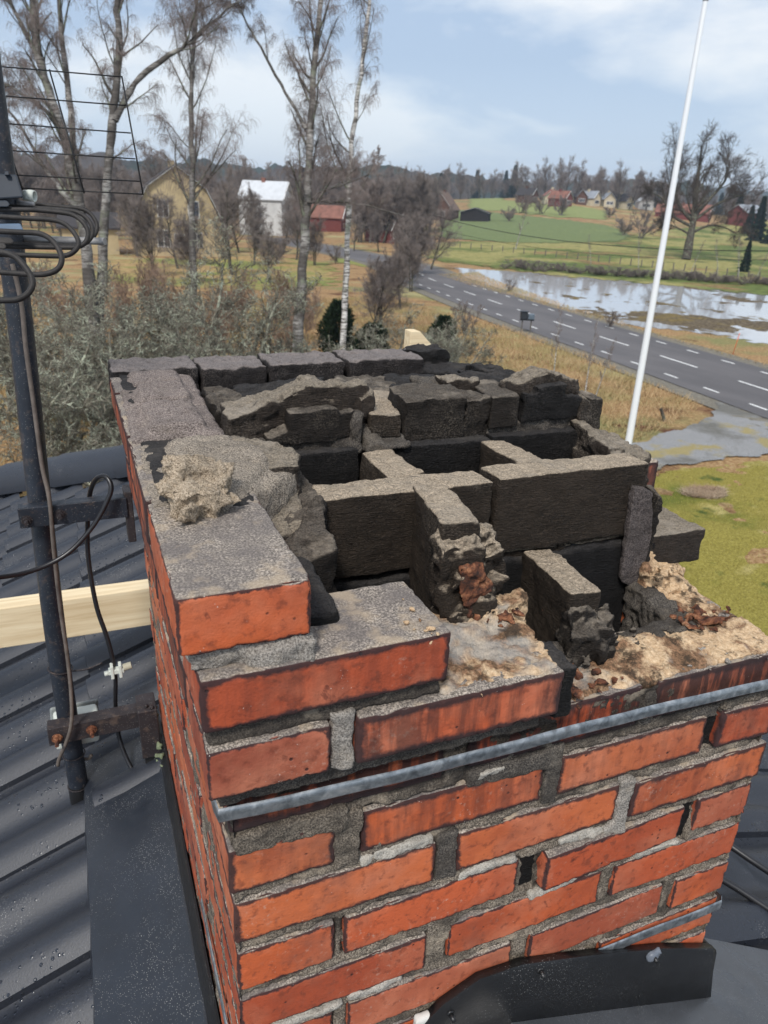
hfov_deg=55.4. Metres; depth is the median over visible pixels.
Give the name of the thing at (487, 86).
sky
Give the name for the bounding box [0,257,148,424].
lichen tree
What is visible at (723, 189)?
hills
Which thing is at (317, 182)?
bare tree
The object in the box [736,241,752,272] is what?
spruce
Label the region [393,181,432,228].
bare tree
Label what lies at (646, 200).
bare tree
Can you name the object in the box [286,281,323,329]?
scrub
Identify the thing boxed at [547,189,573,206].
house
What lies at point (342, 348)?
lichen tree
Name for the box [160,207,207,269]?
bare tree
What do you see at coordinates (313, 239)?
bare tree
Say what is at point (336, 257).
bush
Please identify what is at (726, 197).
bare tree
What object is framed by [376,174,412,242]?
bare tree
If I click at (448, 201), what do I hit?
house
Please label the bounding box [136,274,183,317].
scrub
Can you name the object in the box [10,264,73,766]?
coaxial cable
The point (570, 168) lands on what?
bare tree
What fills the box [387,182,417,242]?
bare tree
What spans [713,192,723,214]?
spruce
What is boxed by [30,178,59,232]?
bare tree
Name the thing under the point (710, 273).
scrub
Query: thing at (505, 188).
bare tree
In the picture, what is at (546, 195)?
house
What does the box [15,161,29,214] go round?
bare tree
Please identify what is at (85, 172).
bare tree
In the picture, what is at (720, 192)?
hills
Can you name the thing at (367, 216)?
bare tree
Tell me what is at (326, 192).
bare tree
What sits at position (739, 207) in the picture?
house
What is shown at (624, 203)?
house
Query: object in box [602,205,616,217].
bush
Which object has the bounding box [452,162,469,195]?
bare tree
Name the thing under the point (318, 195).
bare tree
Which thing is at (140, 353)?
lichen tree
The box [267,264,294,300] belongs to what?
scrub
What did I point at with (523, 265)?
scrub
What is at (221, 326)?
scrub
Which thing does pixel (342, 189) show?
bare tree
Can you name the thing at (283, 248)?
bush
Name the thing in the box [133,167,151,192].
bare tree
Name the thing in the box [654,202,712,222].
house
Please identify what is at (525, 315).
mailbox
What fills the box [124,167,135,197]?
bare tree
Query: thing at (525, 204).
bush
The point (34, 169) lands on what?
bare tree
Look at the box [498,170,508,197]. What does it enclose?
spruce
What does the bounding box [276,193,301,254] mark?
bare tree
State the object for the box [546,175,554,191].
bare tree
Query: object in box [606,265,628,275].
scrub
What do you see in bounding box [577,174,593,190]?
bare tree
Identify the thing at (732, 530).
lawn
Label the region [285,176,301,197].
bare tree
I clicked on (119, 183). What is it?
bare tree
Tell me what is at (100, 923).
tiled house
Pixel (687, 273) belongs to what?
scrub
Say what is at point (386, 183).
bare tree
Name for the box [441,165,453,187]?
bare tree
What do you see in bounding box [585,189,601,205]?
house
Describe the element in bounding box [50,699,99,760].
clamp
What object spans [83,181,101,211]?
bare tree
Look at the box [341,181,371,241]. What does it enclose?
bare tree
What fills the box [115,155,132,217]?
bare tree
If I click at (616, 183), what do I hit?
bare tree
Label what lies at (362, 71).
birch
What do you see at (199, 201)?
bare tree
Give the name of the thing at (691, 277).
scrub
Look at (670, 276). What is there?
scrub
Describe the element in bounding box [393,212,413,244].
bare tree
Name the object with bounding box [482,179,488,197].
bare tree
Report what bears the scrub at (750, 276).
on the meadow
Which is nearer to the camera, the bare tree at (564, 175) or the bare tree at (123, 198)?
the bare tree at (123, 198)
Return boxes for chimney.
[108,343,767,1023]
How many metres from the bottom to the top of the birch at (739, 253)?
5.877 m
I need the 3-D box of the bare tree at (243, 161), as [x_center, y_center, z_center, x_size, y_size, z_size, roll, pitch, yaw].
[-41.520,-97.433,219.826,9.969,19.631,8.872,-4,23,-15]
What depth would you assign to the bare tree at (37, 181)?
151.17 m
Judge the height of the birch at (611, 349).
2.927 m
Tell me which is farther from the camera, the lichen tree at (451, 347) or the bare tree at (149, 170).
the bare tree at (149, 170)
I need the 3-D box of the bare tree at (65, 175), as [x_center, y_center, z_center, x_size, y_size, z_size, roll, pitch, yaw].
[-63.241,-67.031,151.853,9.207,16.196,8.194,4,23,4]
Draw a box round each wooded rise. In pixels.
[16,152,474,198]
[16,153,713,204]
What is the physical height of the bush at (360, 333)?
3.999 m
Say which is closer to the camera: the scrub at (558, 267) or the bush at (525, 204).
the scrub at (558, 267)
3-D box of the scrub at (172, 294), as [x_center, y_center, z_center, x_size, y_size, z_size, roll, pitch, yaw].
[-8.997,-8.250,33.245,3.304,4.044,2.890,12,24,21]
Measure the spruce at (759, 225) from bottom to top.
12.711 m
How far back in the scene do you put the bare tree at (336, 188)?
240.57 m
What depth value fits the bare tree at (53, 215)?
126.12 m
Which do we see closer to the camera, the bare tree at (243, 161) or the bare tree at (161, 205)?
the bare tree at (161, 205)
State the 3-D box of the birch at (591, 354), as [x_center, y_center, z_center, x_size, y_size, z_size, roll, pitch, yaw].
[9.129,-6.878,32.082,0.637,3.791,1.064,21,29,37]
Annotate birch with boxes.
[0,0,256,411]
[12,145,21,168]
[137,0,260,311]
[214,0,403,351]
[264,162,272,176]
[286,0,387,349]
[369,145,385,242]
[414,169,428,230]
[515,194,530,248]
[551,303,564,370]
[557,161,563,185]
[583,310,599,390]
[596,340,616,395]
[598,169,606,192]
[637,233,641,266]
[691,239,705,271]
[714,237,720,272]
[736,234,742,274]
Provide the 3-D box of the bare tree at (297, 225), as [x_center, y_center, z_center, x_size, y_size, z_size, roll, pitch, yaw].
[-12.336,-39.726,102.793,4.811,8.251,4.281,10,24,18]
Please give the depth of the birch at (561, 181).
319.22 m
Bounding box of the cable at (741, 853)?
[731,844,767,874]
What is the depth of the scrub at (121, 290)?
40.02 m
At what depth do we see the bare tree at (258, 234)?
91.59 m
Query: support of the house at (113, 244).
on the ground at (722, 343)
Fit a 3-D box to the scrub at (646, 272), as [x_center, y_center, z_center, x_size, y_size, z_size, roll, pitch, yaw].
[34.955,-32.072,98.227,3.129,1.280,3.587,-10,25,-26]
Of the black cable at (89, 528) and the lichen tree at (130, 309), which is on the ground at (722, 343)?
the lichen tree at (130, 309)
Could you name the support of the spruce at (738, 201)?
on the ground at (722, 343)
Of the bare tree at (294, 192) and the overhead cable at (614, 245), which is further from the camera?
the bare tree at (294, 192)
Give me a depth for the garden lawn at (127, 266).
84.31 m
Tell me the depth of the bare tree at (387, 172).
222.86 m
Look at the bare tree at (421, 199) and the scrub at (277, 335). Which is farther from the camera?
the bare tree at (421, 199)
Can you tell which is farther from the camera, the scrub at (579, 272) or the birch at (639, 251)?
the birch at (639, 251)
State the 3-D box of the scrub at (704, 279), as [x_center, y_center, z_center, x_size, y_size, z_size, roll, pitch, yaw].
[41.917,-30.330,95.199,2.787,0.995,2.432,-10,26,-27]
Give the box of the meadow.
[425,222,767,294]
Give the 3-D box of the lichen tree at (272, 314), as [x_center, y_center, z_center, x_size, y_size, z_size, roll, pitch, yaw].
[-5.081,-5.756,23.546,6.618,7.300,7.561,-1,23,-8]
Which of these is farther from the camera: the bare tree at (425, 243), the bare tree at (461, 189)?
the bare tree at (461, 189)
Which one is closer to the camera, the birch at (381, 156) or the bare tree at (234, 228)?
the bare tree at (234, 228)
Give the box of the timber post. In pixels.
[404,329,430,347]
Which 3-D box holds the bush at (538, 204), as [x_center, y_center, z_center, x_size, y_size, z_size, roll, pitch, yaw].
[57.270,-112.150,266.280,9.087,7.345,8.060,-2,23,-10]
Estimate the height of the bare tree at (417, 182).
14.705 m
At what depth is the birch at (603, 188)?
309.72 m
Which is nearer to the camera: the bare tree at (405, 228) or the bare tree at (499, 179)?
the bare tree at (405, 228)
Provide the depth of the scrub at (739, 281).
92.95 m
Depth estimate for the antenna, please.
1.46 m
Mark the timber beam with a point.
(124, 605)
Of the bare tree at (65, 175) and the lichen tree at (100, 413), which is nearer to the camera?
the lichen tree at (100, 413)
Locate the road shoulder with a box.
[274,243,767,429]
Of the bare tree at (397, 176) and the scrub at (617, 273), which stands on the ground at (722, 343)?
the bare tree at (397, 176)
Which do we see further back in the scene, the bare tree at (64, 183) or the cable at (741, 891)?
the bare tree at (64, 183)
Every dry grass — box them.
[439,272,766,365]
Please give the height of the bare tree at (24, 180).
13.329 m
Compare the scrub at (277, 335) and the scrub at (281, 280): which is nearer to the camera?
the scrub at (277, 335)
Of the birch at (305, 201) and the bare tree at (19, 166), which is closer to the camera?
the birch at (305, 201)
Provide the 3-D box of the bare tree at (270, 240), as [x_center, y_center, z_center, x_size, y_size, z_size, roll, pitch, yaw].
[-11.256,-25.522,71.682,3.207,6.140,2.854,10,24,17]
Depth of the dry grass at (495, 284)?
72.50 m
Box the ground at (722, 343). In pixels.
[0,197,767,563]
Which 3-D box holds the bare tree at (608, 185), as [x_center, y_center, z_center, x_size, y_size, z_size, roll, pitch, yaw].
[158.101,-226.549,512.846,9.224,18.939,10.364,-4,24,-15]
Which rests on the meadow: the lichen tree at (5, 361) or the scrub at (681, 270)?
the scrub at (681, 270)
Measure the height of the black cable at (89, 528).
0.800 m
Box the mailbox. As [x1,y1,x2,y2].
[520,310,534,332]
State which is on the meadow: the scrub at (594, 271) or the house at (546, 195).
the scrub at (594, 271)
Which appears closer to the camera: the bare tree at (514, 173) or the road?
the road
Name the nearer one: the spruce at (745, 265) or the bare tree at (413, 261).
the bare tree at (413, 261)
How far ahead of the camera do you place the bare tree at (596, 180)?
375.80 m
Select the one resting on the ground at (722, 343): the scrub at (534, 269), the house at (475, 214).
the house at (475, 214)
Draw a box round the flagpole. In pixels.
[625,0,707,444]
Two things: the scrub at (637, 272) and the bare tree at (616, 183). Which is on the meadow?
the scrub at (637, 272)
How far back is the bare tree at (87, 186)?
136.12 m
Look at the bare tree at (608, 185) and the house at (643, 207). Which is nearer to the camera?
the house at (643, 207)
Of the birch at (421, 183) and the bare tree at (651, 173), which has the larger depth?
the bare tree at (651, 173)
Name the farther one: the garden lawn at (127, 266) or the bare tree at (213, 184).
the bare tree at (213, 184)
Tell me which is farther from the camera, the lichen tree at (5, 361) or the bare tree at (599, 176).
the bare tree at (599, 176)
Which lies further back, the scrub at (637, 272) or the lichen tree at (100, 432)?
the scrub at (637, 272)
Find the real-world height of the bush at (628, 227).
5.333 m
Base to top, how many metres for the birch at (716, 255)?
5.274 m
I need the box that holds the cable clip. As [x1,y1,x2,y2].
[104,661,131,678]
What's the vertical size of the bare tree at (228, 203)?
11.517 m
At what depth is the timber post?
2.22 m
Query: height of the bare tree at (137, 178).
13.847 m
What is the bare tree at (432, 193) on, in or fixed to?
on the ground at (722, 343)
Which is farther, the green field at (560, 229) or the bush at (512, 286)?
the green field at (560, 229)
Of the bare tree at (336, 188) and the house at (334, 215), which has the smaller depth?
the house at (334, 215)
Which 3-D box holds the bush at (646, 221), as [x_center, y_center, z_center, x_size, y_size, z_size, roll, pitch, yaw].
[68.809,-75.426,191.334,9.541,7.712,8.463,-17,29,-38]
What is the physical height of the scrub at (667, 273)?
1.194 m
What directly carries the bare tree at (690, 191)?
on the ground at (722, 343)
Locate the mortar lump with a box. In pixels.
[154,454,240,522]
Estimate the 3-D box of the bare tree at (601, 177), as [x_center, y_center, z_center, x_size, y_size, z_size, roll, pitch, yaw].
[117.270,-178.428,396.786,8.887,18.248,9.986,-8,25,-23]
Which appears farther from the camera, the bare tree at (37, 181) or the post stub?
the bare tree at (37, 181)
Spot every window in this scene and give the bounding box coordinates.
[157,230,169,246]
[188,201,199,218]
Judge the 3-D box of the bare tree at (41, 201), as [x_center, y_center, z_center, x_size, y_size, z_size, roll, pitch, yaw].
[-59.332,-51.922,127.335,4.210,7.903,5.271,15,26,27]
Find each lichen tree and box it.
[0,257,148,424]
[0,277,121,486]
[0,293,196,455]
[33,256,229,436]
[48,343,228,450]
[73,258,214,405]
[74,417,122,485]
[131,210,324,358]
[170,350,202,359]
[209,318,330,356]
[293,339,314,352]
[306,344,389,352]
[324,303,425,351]
[420,308,468,362]
[430,313,506,366]
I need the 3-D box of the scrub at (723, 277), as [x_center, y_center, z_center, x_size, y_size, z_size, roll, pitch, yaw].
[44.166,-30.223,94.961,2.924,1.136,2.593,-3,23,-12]
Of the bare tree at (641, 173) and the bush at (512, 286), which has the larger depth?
the bare tree at (641, 173)
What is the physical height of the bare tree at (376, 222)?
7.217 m
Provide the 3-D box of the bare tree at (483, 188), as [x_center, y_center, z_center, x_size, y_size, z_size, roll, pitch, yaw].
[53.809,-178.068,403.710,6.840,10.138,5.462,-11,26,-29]
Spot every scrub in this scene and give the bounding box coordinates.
[28,258,69,308]
[37,277,83,324]
[96,263,139,333]
[104,294,134,338]
[122,257,175,324]
[130,253,172,300]
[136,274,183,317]
[155,282,230,345]
[192,294,236,354]
[202,276,252,330]
[215,264,257,320]
[240,284,317,351]
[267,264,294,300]
[277,287,319,328]
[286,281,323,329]
[504,259,531,267]
[512,259,539,269]
[527,260,550,269]
[529,266,541,271]
[537,266,552,271]
[544,263,562,269]
[551,263,567,271]
[555,262,576,270]
[573,268,590,273]
[586,265,605,274]
[589,265,614,275]
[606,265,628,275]
[625,268,647,276]
[625,270,638,277]
[632,267,651,276]
[653,271,675,279]
[654,271,678,279]
[662,269,684,278]
[669,270,695,278]
[676,271,704,280]
[695,274,714,281]
[699,271,719,279]
[706,274,735,282]
[714,274,736,282]
[733,278,751,284]
[737,273,762,283]
[747,276,767,283]
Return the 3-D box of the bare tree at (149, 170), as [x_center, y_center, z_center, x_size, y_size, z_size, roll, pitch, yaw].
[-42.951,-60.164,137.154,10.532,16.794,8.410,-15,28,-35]
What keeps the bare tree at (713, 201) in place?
on the ground at (722, 343)
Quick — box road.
[266,238,767,417]
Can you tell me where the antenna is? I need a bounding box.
[0,56,159,804]
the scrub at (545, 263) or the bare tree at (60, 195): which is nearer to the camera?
the scrub at (545, 263)
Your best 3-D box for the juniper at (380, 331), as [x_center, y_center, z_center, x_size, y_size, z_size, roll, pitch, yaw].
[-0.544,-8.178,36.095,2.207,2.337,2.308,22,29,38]
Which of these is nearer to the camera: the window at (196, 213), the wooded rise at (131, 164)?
the window at (196, 213)
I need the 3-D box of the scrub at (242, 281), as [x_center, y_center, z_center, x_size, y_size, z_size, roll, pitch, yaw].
[-9.717,-14.879,49.450,3.054,3.736,2.671,15,26,27]
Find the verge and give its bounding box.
[337,258,367,266]
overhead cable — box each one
[433,215,767,250]
[436,228,729,259]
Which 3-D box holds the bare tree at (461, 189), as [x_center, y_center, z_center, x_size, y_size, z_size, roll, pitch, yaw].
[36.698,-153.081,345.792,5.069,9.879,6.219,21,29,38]
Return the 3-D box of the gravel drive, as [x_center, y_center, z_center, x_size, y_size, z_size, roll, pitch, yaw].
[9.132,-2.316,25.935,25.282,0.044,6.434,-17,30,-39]
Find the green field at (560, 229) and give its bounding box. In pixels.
[438,210,635,242]
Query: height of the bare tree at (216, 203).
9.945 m
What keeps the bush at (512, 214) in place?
on the ground at (722, 343)
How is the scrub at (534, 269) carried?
on the meadow
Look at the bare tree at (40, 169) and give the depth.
182.79 m
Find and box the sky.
[0,0,767,190]
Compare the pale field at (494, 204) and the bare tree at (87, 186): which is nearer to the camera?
the bare tree at (87, 186)
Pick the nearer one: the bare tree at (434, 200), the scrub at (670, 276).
the scrub at (670, 276)
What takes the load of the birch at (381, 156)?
on the ground at (722, 343)
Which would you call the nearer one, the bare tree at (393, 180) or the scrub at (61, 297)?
the scrub at (61, 297)
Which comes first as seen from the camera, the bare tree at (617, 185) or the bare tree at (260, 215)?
the bare tree at (260, 215)
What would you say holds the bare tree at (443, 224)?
on the ground at (722, 343)
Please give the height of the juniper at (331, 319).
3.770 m
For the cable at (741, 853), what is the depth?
1.70 m
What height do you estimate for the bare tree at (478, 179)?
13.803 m
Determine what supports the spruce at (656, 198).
on the ground at (722, 343)
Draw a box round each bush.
[264,234,291,263]
[325,243,341,263]
[449,299,485,336]
[500,206,517,220]
[505,279,516,290]
[513,194,533,212]
[528,193,554,213]
[551,194,575,214]
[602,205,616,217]
[604,309,620,326]
[613,215,635,234]
[630,208,662,237]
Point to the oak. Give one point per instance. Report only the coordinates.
(692, 217)
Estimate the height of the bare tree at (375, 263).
5.286 m
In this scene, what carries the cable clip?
attached to the black cable at (89, 528)
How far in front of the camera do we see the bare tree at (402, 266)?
57.48 m
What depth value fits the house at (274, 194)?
161.74 m
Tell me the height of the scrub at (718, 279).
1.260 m
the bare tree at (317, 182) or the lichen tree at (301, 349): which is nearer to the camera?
the lichen tree at (301, 349)
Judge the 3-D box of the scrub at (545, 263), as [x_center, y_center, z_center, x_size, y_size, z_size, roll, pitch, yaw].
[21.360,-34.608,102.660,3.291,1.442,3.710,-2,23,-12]
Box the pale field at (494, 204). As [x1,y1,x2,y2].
[466,198,606,219]
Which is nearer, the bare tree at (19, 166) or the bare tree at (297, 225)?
the bare tree at (297, 225)
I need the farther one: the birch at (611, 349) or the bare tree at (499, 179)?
the bare tree at (499, 179)
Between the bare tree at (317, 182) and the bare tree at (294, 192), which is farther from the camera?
the bare tree at (317, 182)
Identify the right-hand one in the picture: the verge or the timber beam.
the verge
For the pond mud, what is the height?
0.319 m
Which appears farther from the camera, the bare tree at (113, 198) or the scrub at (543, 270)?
the bare tree at (113, 198)
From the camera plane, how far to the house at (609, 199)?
309.43 m
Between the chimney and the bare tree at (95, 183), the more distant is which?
the bare tree at (95, 183)
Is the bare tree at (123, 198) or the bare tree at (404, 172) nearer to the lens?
the bare tree at (123, 198)
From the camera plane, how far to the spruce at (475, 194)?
531.15 m
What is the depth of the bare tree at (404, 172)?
173.21 m
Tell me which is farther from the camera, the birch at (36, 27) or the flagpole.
the birch at (36, 27)
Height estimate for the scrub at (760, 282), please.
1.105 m
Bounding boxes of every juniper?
[316,297,358,352]
[353,321,389,349]
[426,314,459,356]
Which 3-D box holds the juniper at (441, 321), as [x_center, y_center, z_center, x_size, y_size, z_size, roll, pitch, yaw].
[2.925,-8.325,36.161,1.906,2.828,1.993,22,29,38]
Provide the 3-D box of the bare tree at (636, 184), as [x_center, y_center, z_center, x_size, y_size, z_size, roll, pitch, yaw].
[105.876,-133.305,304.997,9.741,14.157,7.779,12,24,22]
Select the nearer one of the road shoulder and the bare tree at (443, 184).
the road shoulder
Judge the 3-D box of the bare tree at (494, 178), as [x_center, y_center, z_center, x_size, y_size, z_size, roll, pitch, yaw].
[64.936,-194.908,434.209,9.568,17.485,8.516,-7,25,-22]
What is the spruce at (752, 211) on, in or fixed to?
on the ground at (722, 343)
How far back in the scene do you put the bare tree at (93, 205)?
124.58 m
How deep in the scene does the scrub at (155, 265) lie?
51.25 m
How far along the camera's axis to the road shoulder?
46.27 m
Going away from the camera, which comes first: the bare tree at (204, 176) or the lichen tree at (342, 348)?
the lichen tree at (342, 348)
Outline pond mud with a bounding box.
[507,273,767,334]
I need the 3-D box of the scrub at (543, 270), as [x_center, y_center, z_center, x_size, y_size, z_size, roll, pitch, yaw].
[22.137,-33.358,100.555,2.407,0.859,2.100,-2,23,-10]
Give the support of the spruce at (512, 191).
on the ground at (722, 343)
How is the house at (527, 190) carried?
on the ground at (722, 343)
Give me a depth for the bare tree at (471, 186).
460.03 m
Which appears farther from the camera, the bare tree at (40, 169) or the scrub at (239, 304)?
the bare tree at (40, 169)
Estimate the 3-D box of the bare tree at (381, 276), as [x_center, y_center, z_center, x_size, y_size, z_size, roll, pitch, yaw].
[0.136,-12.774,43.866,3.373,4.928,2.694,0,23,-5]
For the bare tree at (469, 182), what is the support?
on the ground at (722, 343)
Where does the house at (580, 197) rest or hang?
on the ground at (722, 343)
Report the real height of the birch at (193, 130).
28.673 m
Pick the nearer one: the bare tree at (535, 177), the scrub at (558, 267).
the scrub at (558, 267)
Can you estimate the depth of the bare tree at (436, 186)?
186.48 m
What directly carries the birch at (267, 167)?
on the ground at (722, 343)
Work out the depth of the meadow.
135.09 m
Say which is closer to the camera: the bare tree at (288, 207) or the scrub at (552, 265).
the scrub at (552, 265)
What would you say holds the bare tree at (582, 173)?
on the ground at (722, 343)
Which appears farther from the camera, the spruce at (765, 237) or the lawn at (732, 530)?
the spruce at (765, 237)
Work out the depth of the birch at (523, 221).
141.35 m
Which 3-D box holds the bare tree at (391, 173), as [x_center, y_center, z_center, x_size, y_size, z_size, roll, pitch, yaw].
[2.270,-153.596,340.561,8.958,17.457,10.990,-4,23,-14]
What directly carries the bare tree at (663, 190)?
on the ground at (722, 343)
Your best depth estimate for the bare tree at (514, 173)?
364.70 m
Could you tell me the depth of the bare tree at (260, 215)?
120.88 m
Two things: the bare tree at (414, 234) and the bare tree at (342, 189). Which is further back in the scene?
the bare tree at (342, 189)
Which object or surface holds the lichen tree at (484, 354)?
on the ground at (722, 343)
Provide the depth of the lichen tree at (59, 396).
17.29 m
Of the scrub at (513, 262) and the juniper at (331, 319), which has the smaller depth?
the juniper at (331, 319)
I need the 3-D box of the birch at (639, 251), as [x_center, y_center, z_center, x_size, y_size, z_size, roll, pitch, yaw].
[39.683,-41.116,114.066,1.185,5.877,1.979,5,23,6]
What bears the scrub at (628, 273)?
on the meadow
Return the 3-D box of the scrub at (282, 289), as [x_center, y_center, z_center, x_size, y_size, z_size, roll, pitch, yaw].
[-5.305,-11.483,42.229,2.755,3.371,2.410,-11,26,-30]
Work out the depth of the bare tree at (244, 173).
197.46 m
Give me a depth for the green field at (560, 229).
203.13 m
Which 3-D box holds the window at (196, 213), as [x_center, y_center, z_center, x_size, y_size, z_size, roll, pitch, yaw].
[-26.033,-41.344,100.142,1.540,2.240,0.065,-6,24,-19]
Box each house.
[0,445,767,1023]
[56,160,222,256]
[238,177,292,235]
[293,204,346,231]
[365,208,401,243]
[436,190,459,219]
[460,207,491,221]
[516,186,538,202]
[541,187,556,203]
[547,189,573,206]
[573,188,587,204]
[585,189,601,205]
[600,191,616,207]
[613,192,634,208]
[635,196,653,210]
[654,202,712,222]
[726,204,766,225]
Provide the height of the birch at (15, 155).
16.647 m
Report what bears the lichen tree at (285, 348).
on the ground at (722, 343)
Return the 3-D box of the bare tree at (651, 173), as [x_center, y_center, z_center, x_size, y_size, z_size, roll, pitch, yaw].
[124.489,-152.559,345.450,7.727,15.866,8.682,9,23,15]
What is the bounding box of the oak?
[639,119,767,259]
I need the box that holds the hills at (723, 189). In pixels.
[489,179,767,192]
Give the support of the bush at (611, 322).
on the ground at (722, 343)
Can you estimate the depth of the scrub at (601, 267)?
98.36 m
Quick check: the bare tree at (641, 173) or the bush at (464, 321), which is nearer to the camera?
the bush at (464, 321)
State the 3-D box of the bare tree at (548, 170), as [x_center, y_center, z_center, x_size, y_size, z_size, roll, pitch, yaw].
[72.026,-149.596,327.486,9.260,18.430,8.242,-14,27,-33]
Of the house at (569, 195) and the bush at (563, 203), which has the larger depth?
the house at (569, 195)
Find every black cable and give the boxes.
[0,474,132,768]
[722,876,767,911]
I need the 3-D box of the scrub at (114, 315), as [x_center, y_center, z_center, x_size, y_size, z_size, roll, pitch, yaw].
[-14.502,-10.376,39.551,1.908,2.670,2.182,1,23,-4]
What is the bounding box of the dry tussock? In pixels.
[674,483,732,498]
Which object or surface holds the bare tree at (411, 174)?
on the ground at (722, 343)
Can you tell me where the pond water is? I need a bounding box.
[456,268,767,343]
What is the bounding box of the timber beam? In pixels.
[0,579,150,647]
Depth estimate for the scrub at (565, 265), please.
103.02 m
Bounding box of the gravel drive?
[632,402,767,470]
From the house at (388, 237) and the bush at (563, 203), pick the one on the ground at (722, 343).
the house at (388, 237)
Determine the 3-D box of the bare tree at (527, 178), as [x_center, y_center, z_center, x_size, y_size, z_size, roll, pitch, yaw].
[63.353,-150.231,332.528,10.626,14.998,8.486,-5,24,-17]
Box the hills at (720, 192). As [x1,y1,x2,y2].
[497,182,767,213]
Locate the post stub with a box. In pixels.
[660,408,666,421]
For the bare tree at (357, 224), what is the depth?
124.80 m
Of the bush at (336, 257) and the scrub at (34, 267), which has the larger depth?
the bush at (336, 257)
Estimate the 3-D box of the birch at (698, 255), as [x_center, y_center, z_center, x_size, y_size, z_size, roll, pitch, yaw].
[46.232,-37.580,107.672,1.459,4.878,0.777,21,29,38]
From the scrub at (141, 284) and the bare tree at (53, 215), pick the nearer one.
the scrub at (141, 284)
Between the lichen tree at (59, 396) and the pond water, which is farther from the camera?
the pond water
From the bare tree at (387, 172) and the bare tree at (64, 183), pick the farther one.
the bare tree at (387, 172)
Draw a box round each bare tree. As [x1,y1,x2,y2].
[12,144,26,215]
[15,158,38,227]
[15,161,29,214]
[22,148,47,215]
[23,169,53,228]
[28,148,56,216]
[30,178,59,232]
[32,190,49,229]
[41,170,66,204]
[45,197,61,235]
[49,158,93,201]
[59,168,87,200]
[80,158,97,210]
[83,175,101,203]
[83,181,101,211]
[84,183,101,211]
[85,163,119,215]
[89,163,121,211]
[93,149,135,226]
[111,167,149,255]
[114,183,167,265]
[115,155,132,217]
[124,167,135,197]
[128,170,150,196]
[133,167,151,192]
[134,142,167,197]
[143,188,186,268]
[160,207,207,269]
[181,191,209,240]
[186,160,212,199]
[201,158,262,274]
[201,166,221,203]
[211,186,228,235]
[213,183,244,252]
[227,165,251,197]
[232,155,257,189]
[233,164,252,214]
[238,182,271,248]
[244,209,271,264]
[255,220,286,282]
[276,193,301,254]
[277,198,301,259]
[283,185,313,231]
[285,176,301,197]
[298,213,326,265]
[303,163,324,202]
[311,160,338,204]
[311,184,331,204]
[327,177,344,204]
[332,186,346,205]
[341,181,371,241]
[350,210,365,250]
[351,247,399,322]
[352,171,383,242]
[361,257,411,322]
[365,209,384,252]
[369,174,390,242]
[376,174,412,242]
[379,164,396,190]
[381,166,394,191]
[385,172,401,207]
[386,218,418,266]
[386,246,411,306]
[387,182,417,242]
[389,205,424,275]
[391,165,422,203]
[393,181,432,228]
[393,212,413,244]
[394,167,402,179]
[397,235,428,291]
[405,165,435,242]
[406,168,415,181]
[406,181,435,219]
[408,189,436,231]
[413,205,442,274]
[426,172,445,228]
[426,203,465,268]
[427,176,441,207]
[428,188,442,229]
[437,169,452,192]
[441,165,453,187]
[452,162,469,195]
[457,178,465,198]
[464,176,472,198]
[468,179,475,195]
[474,169,486,198]
[478,181,485,197]
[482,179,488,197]
[486,169,499,197]
[494,172,504,196]
[502,177,511,194]
[508,161,523,190]
[514,163,532,187]
[529,164,543,191]
[537,157,555,192]
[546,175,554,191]
[550,157,569,188]
[562,156,581,190]
[571,157,588,194]
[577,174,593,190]
[590,166,610,196]
[590,176,601,190]
[591,164,608,195]
[604,175,613,194]
[609,158,631,208]
[610,171,623,193]
[627,174,645,209]
[628,168,647,197]
[637,179,657,209]
[646,171,655,188]
[656,179,669,202]
[684,175,703,202]
[709,191,718,207]
[721,183,733,214]
[747,181,763,205]
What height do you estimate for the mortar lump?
0.062 m
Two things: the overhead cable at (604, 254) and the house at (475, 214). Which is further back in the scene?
the house at (475, 214)
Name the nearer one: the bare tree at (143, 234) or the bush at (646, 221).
the bare tree at (143, 234)
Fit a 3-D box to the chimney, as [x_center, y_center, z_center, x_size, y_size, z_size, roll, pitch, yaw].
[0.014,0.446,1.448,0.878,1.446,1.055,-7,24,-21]
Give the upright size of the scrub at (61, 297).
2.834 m
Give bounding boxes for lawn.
[97,255,342,290]
[654,460,767,635]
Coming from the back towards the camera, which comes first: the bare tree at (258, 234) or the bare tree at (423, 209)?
the bare tree at (423, 209)
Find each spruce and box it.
[469,171,480,198]
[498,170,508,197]
[505,164,518,197]
[654,187,660,207]
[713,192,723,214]
[735,192,743,204]
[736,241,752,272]
[741,205,754,233]
[744,196,767,241]
[759,229,767,243]
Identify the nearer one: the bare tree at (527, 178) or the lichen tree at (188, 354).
the lichen tree at (188, 354)
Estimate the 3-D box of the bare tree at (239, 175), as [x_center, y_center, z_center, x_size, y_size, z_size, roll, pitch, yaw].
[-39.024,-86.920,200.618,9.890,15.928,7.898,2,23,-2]

